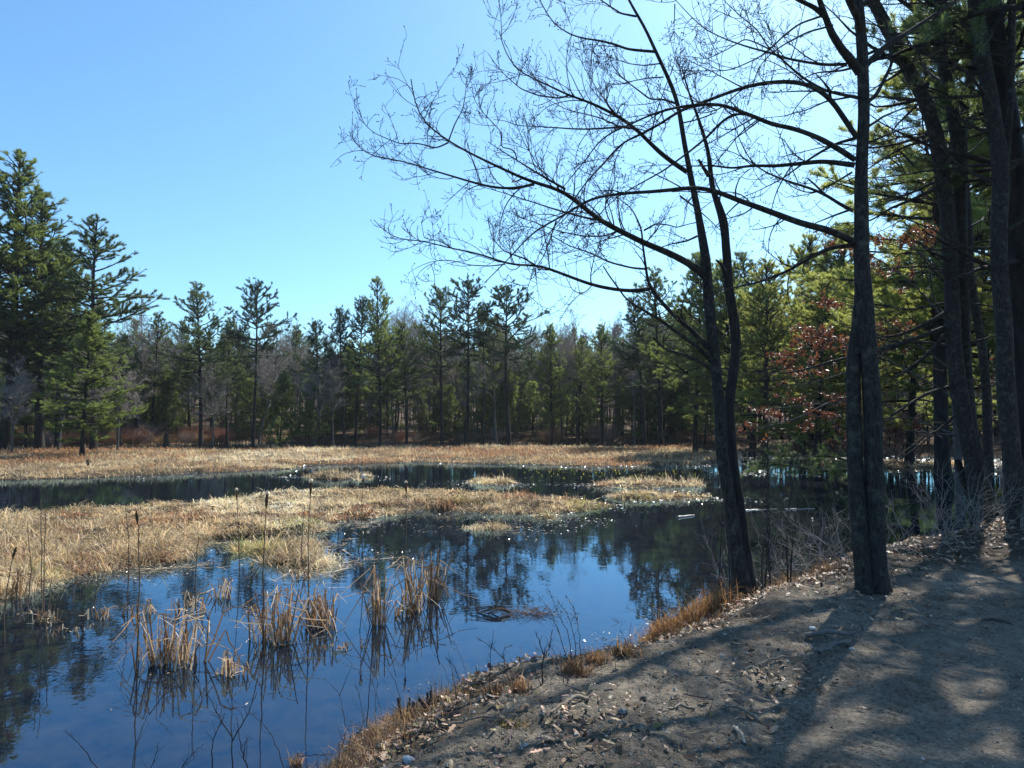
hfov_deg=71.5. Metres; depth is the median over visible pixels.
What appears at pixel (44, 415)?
young pine
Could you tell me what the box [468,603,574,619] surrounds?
twig raft
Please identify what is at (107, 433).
shrub
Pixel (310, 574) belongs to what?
reed clump
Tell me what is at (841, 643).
fallen stick
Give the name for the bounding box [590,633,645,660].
sedge clump
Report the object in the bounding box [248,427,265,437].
shrub
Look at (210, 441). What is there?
shrub
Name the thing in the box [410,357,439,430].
wood tree
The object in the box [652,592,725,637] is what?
sedge clump
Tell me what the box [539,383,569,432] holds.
young pine
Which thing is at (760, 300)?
pine tree
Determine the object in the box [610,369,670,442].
young pine
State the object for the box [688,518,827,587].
bare brush
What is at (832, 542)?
bare brush
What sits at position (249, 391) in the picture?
young pine
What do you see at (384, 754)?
leaf litter
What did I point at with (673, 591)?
dry weed
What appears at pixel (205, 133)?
sky
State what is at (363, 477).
cattail
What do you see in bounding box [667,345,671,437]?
slender tree
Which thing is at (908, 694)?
path
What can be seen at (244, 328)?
pine tree
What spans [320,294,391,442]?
pine tree
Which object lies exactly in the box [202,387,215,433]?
slender tree
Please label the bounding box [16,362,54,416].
young pine
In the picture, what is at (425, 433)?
shrub
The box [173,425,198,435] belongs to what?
shrub
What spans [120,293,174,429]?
wood tree
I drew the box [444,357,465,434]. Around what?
slender tree
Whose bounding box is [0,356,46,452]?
bare tree
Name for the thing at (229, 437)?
shrub
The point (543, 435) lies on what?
shrub
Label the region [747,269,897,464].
pine tree
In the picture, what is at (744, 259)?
pine tree
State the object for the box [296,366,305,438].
slender tree
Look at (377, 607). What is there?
reed clump
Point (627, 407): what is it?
young pine
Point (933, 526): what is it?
bare brush
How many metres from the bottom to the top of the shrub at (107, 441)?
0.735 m
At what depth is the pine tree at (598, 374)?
67.92 m
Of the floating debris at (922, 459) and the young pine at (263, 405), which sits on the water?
the floating debris at (922, 459)
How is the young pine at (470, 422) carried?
on the ground at (982, 573)
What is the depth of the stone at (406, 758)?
3.49 m
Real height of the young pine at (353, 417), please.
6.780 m
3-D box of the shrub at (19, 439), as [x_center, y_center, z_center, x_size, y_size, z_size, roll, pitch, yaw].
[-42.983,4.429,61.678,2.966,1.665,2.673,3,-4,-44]
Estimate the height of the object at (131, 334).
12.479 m
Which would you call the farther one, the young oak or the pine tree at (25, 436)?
the pine tree at (25, 436)
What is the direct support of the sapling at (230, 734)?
on the ground at (982, 573)
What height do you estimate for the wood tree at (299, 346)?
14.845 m
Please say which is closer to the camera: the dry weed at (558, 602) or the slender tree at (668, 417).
the dry weed at (558, 602)
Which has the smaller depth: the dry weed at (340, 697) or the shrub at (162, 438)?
the dry weed at (340, 697)
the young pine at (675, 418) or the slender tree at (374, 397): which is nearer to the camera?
the young pine at (675, 418)
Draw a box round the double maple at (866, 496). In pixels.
[486,0,979,595]
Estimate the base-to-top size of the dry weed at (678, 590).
0.835 m
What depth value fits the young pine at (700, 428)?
64.76 m
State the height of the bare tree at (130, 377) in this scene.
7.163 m
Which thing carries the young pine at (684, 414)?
on the ground at (982, 573)
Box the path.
[717,574,1023,767]
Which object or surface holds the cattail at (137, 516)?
in the water
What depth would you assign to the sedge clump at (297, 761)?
4.94 m
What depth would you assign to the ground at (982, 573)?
5.22 m
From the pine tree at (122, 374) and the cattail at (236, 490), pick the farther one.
the pine tree at (122, 374)
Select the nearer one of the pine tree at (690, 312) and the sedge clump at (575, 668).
the sedge clump at (575, 668)
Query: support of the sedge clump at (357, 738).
on the ground at (982, 573)
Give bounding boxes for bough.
[740,432,863,485]
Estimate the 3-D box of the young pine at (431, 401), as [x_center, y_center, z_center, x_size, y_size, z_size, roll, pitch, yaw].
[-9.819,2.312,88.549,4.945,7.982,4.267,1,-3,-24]
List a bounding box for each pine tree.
[0,148,116,450]
[0,172,41,354]
[0,185,116,449]
[0,307,79,449]
[4,236,134,449]
[22,213,170,450]
[28,310,148,455]
[97,342,147,446]
[131,311,192,430]
[147,280,242,443]
[207,277,297,443]
[208,316,254,443]
[257,370,302,444]
[286,378,331,444]
[287,317,341,443]
[309,305,374,443]
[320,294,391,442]
[341,276,411,444]
[366,321,439,443]
[408,282,486,443]
[430,272,496,444]
[457,314,507,443]
[467,279,549,444]
[523,322,575,443]
[559,337,608,441]
[569,321,639,444]
[596,266,689,446]
[602,293,676,446]
[638,251,759,451]
[660,258,788,442]
[680,250,797,448]
[682,258,818,461]
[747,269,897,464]
[752,232,845,454]
[768,220,921,442]
[784,0,1023,475]
[798,197,996,464]
[845,0,1023,330]
[874,172,998,471]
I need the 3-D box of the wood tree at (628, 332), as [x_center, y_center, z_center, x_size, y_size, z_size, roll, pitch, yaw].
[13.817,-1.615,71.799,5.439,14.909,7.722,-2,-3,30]
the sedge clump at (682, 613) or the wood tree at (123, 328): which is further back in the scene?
the wood tree at (123, 328)
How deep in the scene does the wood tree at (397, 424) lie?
84.77 m
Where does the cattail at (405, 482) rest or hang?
in the water
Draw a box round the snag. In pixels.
[954,459,971,526]
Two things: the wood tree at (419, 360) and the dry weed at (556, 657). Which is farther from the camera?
the wood tree at (419, 360)
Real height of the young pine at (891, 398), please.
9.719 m
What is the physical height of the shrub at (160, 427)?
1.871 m
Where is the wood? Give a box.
[15,279,999,435]
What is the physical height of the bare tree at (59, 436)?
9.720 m
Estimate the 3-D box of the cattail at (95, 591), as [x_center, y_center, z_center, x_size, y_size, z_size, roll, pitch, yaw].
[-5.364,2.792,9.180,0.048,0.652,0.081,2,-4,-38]
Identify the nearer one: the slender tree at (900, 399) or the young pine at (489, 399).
the slender tree at (900, 399)
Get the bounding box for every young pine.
[11,393,28,428]
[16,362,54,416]
[21,391,54,427]
[44,394,76,435]
[67,376,89,425]
[67,411,98,441]
[74,354,124,440]
[105,360,145,429]
[105,405,128,427]
[137,378,168,426]
[140,376,183,432]
[144,364,187,425]
[174,397,198,428]
[198,384,223,422]
[207,366,233,417]
[214,394,231,427]
[224,373,263,422]
[224,396,242,430]
[231,377,270,436]
[255,379,290,428]
[258,383,275,418]
[304,363,357,432]
[327,365,367,430]
[330,398,342,433]
[333,365,375,432]
[336,383,361,429]
[354,377,394,431]
[366,403,383,425]
[374,373,397,430]
[398,379,432,430]
[412,403,436,432]
[414,376,451,430]
[428,386,453,433]
[429,383,463,436]
[430,368,475,431]
[453,396,472,429]
[459,405,478,434]
[462,381,501,436]
[472,391,493,433]
[475,366,504,426]
[484,385,504,426]
[489,366,531,432]
[502,374,535,433]
[504,392,533,432]
[514,380,549,436]
[538,382,569,429]
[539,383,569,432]
[555,388,575,436]
[566,396,596,437]
[572,360,614,429]
[608,405,626,435]
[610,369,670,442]
[621,374,656,422]
[626,402,651,432]
[645,379,666,429]
[651,373,690,438]
[653,385,680,428]
[658,352,701,433]
[662,363,705,432]
[680,399,701,434]
[683,368,713,443]
[757,392,779,443]
[786,375,823,437]
[795,357,843,444]
[814,344,845,441]
[838,361,907,431]
[902,363,948,443]
[929,336,996,432]
[949,396,977,442]
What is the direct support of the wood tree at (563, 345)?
on the ground at (982, 573)
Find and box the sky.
[0,0,1023,382]
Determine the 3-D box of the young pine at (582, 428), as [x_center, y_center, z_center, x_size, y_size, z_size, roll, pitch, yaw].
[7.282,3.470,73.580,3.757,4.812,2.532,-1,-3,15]
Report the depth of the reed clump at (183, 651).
6.99 m
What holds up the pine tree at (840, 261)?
on the ground at (982, 573)
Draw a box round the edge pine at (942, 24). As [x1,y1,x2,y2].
[882,0,1023,58]
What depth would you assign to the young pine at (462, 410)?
85.86 m
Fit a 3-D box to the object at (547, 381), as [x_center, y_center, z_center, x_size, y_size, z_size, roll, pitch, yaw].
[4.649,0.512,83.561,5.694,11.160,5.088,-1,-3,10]
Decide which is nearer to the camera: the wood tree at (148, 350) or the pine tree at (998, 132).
the pine tree at (998, 132)
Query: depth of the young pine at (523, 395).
82.30 m
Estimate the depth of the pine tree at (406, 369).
69.83 m
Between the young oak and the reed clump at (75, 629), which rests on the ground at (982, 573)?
the young oak
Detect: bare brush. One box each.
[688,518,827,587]
[748,491,839,576]
[753,521,846,581]
[755,494,852,570]
[757,487,908,570]
[846,477,969,553]
[885,452,1023,540]
[903,455,1023,532]
[970,459,1023,529]
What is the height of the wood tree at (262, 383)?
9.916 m
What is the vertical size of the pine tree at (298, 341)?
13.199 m
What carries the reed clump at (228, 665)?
in the water
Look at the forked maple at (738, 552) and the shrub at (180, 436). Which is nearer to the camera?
the forked maple at (738, 552)
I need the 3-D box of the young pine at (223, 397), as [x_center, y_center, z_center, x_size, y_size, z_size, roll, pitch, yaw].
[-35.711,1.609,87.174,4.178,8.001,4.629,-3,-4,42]
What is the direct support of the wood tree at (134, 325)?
on the ground at (982, 573)
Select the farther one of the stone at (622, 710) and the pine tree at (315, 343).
the pine tree at (315, 343)
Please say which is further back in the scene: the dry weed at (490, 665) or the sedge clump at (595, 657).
the sedge clump at (595, 657)
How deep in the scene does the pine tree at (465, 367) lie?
70.75 m
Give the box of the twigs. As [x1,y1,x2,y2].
[331,524,1022,767]
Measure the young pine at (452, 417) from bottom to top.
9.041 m
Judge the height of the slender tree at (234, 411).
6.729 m
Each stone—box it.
[403,755,414,763]
[618,707,627,714]
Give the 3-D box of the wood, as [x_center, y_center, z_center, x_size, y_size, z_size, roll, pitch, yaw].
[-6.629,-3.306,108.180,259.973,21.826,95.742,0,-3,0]
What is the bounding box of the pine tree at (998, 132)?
[830,0,1023,523]
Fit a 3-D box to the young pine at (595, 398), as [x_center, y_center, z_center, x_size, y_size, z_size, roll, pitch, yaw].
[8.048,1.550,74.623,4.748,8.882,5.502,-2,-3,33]
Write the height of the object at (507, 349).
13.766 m
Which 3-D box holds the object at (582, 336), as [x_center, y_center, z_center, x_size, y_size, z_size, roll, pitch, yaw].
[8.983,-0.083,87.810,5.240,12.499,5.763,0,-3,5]
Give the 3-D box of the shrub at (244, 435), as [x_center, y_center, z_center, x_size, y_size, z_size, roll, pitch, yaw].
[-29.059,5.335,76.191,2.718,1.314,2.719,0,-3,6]
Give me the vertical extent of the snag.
1.399 m
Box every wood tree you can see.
[44,342,66,434]
[111,313,154,357]
[112,317,130,346]
[114,323,140,349]
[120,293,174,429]
[126,342,161,425]
[138,342,177,381]
[139,310,197,367]
[215,328,253,422]
[257,351,286,429]
[269,317,322,423]
[275,324,294,357]
[281,346,302,416]
[318,331,345,371]
[373,327,413,435]
[374,301,430,407]
[388,306,444,431]
[390,309,423,430]
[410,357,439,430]
[411,325,446,430]
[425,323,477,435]
[470,316,532,418]
[526,354,549,431]
[554,322,578,427]
[562,341,574,435]
[598,323,625,436]
[598,330,629,416]
[619,298,674,435]
[666,326,703,439]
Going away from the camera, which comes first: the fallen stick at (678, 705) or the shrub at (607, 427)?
the fallen stick at (678, 705)
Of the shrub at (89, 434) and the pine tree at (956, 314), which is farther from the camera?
the shrub at (89, 434)
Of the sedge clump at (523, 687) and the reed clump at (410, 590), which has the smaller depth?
the sedge clump at (523, 687)
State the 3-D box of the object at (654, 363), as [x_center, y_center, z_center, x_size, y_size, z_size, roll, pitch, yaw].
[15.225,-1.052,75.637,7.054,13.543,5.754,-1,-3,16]
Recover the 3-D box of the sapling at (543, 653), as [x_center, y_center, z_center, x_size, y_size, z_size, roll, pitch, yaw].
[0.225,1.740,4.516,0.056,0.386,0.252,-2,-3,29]
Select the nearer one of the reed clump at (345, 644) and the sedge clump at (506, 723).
the sedge clump at (506, 723)
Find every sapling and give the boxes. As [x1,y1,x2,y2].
[64,731,97,767]
[131,681,180,767]
[141,743,201,767]
[203,671,256,767]
[247,709,331,767]
[535,630,552,683]
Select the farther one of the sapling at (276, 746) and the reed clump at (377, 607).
the reed clump at (377, 607)
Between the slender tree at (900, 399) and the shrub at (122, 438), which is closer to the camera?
the slender tree at (900, 399)
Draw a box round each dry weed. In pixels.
[327,665,351,728]
[355,686,365,733]
[366,612,377,723]
[448,653,464,703]
[476,631,494,688]
[476,637,514,680]
[538,590,581,661]
[547,637,563,682]
[564,658,575,682]
[648,565,692,625]
[649,530,698,629]
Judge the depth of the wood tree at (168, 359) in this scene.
79.11 m
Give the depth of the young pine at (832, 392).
55.30 m
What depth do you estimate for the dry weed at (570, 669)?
4.46 m
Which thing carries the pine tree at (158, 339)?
on the ground at (982, 573)
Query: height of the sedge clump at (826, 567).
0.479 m
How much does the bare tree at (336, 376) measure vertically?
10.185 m
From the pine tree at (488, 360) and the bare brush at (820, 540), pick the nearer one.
the bare brush at (820, 540)
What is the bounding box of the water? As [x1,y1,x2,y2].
[0,443,1002,767]
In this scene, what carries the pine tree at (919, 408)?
on the ground at (982, 573)
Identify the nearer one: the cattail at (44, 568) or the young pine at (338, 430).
the cattail at (44, 568)
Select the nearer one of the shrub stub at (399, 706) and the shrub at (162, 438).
the shrub stub at (399, 706)
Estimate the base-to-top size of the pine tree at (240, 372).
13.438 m
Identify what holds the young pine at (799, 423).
on the ground at (982, 573)
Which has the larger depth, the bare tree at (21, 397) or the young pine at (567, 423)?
the young pine at (567, 423)
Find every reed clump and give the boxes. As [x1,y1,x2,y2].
[0,566,35,602]
[18,604,62,626]
[52,623,93,636]
[79,606,117,619]
[100,604,250,673]
[120,598,156,615]
[164,589,212,615]
[189,576,236,599]
[213,644,249,676]
[228,581,331,653]
[280,562,313,581]
[291,585,361,631]
[323,639,366,650]
[327,566,400,626]
[388,555,476,612]
[388,590,429,620]
[400,549,456,600]
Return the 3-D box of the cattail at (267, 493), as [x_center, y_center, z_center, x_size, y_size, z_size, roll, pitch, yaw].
[-2.545,2.063,7.328,0.056,1.919,0.090,1,-3,-16]
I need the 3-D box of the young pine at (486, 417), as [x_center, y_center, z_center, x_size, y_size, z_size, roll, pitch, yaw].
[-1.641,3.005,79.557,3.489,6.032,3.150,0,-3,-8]
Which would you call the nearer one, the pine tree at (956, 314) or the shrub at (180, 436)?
the pine tree at (956, 314)
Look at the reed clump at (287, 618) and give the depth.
7.72 m
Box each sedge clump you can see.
[280,750,305,767]
[339,720,383,757]
[444,686,472,703]
[465,677,504,700]
[484,717,536,729]
[496,664,535,694]
[548,649,604,678]
[578,645,617,666]
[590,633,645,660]
[627,602,687,643]
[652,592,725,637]
[685,571,747,620]
[760,568,798,587]
[798,554,842,579]
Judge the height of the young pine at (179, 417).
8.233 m
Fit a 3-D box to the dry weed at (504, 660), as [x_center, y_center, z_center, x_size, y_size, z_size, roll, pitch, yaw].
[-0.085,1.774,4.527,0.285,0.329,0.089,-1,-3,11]
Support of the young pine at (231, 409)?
on the ground at (982, 573)
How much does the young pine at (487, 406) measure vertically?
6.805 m
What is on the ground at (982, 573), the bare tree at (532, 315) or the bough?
the bare tree at (532, 315)
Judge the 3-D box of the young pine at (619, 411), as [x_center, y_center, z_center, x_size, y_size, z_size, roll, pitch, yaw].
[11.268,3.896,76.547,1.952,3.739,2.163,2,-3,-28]
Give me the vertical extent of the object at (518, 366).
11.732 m
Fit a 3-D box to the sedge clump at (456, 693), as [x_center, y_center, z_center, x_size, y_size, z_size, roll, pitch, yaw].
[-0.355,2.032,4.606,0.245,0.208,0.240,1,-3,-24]
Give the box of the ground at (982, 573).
[0,385,1023,767]
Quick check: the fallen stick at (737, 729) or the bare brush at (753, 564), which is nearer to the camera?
the fallen stick at (737, 729)
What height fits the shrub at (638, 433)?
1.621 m
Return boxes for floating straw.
[0,520,531,607]
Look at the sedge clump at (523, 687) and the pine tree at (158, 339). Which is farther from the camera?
the pine tree at (158, 339)
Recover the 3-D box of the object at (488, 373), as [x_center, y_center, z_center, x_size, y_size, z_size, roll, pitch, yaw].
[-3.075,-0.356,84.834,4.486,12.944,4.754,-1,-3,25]
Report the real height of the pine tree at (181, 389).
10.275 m
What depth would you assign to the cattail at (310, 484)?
8.04 m
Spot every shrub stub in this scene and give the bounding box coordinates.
[397,697,415,720]
[418,690,440,712]
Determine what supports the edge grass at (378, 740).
on the ground at (982, 573)
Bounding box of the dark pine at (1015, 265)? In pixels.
[811,0,1023,463]
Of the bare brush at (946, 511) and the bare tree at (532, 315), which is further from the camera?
the bare tree at (532, 315)
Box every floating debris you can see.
[1,448,1002,709]
[686,456,1001,476]
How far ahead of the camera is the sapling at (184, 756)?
4.30 m
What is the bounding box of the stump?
[163,433,168,444]
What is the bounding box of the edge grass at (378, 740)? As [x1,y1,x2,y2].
[307,520,983,767]
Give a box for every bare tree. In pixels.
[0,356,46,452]
[38,338,98,450]
[66,354,156,451]
[146,319,195,430]
[180,352,235,444]
[248,343,295,443]
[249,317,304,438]
[278,329,307,428]
[292,358,351,444]
[318,352,345,443]
[383,296,429,389]
[389,303,429,429]
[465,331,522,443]
[521,310,568,427]
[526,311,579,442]
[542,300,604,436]
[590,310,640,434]
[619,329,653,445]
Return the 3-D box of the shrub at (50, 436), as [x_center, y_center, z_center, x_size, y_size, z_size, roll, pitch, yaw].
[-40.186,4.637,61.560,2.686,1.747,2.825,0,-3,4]
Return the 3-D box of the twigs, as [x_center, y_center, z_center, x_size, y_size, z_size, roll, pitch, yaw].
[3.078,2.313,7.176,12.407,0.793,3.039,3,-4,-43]
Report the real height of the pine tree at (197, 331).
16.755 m
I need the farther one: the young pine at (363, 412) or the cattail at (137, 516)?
the young pine at (363, 412)
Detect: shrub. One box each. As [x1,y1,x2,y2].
[10,426,32,444]
[29,429,62,446]
[61,431,86,446]
[78,431,102,442]
[97,426,116,441]
[101,432,129,442]
[103,438,116,444]
[105,430,128,440]
[121,426,155,443]
[122,419,146,429]
[124,428,158,443]
[137,422,168,438]
[143,421,177,437]
[153,432,179,443]
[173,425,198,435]
[177,431,197,442]
[178,423,210,435]
[178,431,191,441]
[189,432,214,442]
[197,433,220,442]
[203,423,225,432]
[205,425,234,441]
[207,428,233,441]
[216,431,234,441]
[231,428,249,438]
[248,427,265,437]
[361,424,389,437]
[388,428,410,441]
[410,434,421,441]
[412,429,429,437]
[532,435,544,441]
[533,429,564,440]
[538,426,568,443]
[587,421,624,437]
[596,425,622,443]
[626,427,651,438]
[688,432,712,441]
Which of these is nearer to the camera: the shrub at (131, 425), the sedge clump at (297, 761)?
the sedge clump at (297, 761)
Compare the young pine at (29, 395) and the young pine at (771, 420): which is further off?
the young pine at (29, 395)
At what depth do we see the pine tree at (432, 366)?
80.14 m
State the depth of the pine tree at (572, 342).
73.74 m
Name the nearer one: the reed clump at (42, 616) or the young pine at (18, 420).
the reed clump at (42, 616)
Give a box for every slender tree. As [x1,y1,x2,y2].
[168,380,177,441]
[183,365,195,429]
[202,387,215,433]
[221,395,229,427]
[228,386,240,439]
[257,359,265,436]
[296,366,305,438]
[361,389,378,439]
[370,370,381,424]
[382,365,395,434]
[421,381,432,432]
[431,351,439,414]
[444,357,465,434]
[455,351,480,441]
[469,357,479,433]
[497,375,502,434]
[508,364,519,437]
[509,364,521,439]
[607,348,630,433]
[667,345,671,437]
[889,313,908,448]
[890,369,929,441]
[971,348,994,399]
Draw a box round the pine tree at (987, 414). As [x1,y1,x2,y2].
[869,1,1023,484]
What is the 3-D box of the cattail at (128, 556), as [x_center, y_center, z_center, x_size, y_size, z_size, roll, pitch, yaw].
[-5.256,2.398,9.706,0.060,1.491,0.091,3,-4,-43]
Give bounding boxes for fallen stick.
[444,710,503,728]
[550,694,589,713]
[657,703,694,714]
[722,699,759,721]
[731,725,745,742]
[740,666,768,678]
[758,652,803,665]
[804,629,859,638]
[809,639,851,653]
[980,617,1013,624]
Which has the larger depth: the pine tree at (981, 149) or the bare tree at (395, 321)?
the bare tree at (395, 321)
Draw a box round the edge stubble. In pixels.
[259,522,965,767]
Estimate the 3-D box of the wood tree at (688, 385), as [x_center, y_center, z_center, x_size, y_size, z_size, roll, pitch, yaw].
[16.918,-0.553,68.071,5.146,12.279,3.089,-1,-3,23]
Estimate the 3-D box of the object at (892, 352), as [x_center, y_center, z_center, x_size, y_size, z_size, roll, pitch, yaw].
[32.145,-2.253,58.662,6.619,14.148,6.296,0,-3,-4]
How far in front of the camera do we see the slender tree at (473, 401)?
76.11 m
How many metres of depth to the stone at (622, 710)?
3.98 m
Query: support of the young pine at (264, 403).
on the ground at (982, 573)
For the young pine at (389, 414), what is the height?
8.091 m
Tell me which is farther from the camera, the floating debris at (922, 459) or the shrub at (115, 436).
the shrub at (115, 436)
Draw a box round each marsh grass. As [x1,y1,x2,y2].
[0,442,996,486]
[0,470,710,598]
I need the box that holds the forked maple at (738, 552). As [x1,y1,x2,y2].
[330,0,810,601]
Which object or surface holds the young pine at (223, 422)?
on the ground at (982, 573)
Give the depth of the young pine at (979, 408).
49.10 m
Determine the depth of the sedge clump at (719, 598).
7.28 m
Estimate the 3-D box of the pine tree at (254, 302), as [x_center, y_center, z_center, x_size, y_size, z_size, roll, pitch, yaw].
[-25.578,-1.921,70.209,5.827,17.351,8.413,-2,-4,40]
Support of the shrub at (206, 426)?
on the ground at (982, 573)
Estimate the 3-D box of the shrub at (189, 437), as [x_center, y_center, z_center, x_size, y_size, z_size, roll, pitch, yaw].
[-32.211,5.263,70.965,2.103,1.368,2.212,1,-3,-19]
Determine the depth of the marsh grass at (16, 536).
15.19 m
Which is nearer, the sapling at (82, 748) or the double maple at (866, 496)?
the sapling at (82, 748)
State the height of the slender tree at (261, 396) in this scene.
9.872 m
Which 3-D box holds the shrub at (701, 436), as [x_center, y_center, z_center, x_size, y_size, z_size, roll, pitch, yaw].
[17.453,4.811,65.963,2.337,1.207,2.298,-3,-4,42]
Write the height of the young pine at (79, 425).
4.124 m
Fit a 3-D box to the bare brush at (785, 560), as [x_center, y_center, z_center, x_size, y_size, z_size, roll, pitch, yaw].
[4.106,2.570,10.523,1.817,1.006,1.326,0,-3,0]
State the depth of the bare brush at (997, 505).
11.07 m
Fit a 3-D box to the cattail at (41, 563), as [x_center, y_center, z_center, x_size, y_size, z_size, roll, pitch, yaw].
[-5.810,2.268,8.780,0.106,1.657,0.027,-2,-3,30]
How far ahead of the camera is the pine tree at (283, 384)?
68.73 m
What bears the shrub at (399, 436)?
on the ground at (982, 573)
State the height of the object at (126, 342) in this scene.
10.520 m
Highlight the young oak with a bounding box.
[737,209,995,527]
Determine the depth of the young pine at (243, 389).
82.62 m
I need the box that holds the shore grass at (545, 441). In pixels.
[10,431,1001,455]
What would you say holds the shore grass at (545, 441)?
on the ground at (982, 573)
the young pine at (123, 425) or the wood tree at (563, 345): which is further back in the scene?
the wood tree at (563, 345)
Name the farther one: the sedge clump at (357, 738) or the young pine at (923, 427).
the young pine at (923, 427)
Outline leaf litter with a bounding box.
[335,510,1023,767]
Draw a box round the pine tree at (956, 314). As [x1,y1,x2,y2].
[741,0,1023,526]
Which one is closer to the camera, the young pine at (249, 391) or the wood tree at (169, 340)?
the young pine at (249, 391)
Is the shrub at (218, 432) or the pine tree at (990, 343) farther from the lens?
the shrub at (218, 432)
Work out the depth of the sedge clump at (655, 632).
7.42 m
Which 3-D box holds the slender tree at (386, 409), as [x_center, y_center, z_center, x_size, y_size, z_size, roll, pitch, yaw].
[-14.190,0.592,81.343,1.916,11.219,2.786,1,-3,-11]
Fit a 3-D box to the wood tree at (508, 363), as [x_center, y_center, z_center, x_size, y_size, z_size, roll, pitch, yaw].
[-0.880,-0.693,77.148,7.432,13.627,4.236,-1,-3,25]
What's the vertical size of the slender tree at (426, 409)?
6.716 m
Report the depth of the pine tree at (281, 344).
75.89 m
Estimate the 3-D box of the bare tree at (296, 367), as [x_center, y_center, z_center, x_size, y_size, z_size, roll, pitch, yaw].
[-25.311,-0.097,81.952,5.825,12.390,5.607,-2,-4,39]
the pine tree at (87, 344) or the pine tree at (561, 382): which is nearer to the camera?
the pine tree at (87, 344)
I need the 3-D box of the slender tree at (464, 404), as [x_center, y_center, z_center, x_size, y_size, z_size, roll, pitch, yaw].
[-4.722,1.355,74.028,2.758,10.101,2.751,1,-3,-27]
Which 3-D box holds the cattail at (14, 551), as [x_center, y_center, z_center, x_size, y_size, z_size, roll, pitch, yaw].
[-5.436,2.402,7.680,0.142,1.280,0.080,-2,-3,33]
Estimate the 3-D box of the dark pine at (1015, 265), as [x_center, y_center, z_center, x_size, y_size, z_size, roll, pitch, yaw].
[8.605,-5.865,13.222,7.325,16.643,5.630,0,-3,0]
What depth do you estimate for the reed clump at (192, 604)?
8.94 m
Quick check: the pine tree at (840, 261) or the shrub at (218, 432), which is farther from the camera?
the shrub at (218, 432)
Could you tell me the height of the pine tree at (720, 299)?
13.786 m
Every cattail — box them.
[3,547,16,642]
[27,523,31,610]
[40,500,42,612]
[43,512,46,613]
[45,579,51,643]
[94,574,98,606]
[125,505,128,596]
[135,511,139,666]
[194,538,198,639]
[235,488,239,580]
[262,490,269,655]
[301,507,304,570]
[308,479,312,632]
[361,474,364,578]
[404,480,407,567]

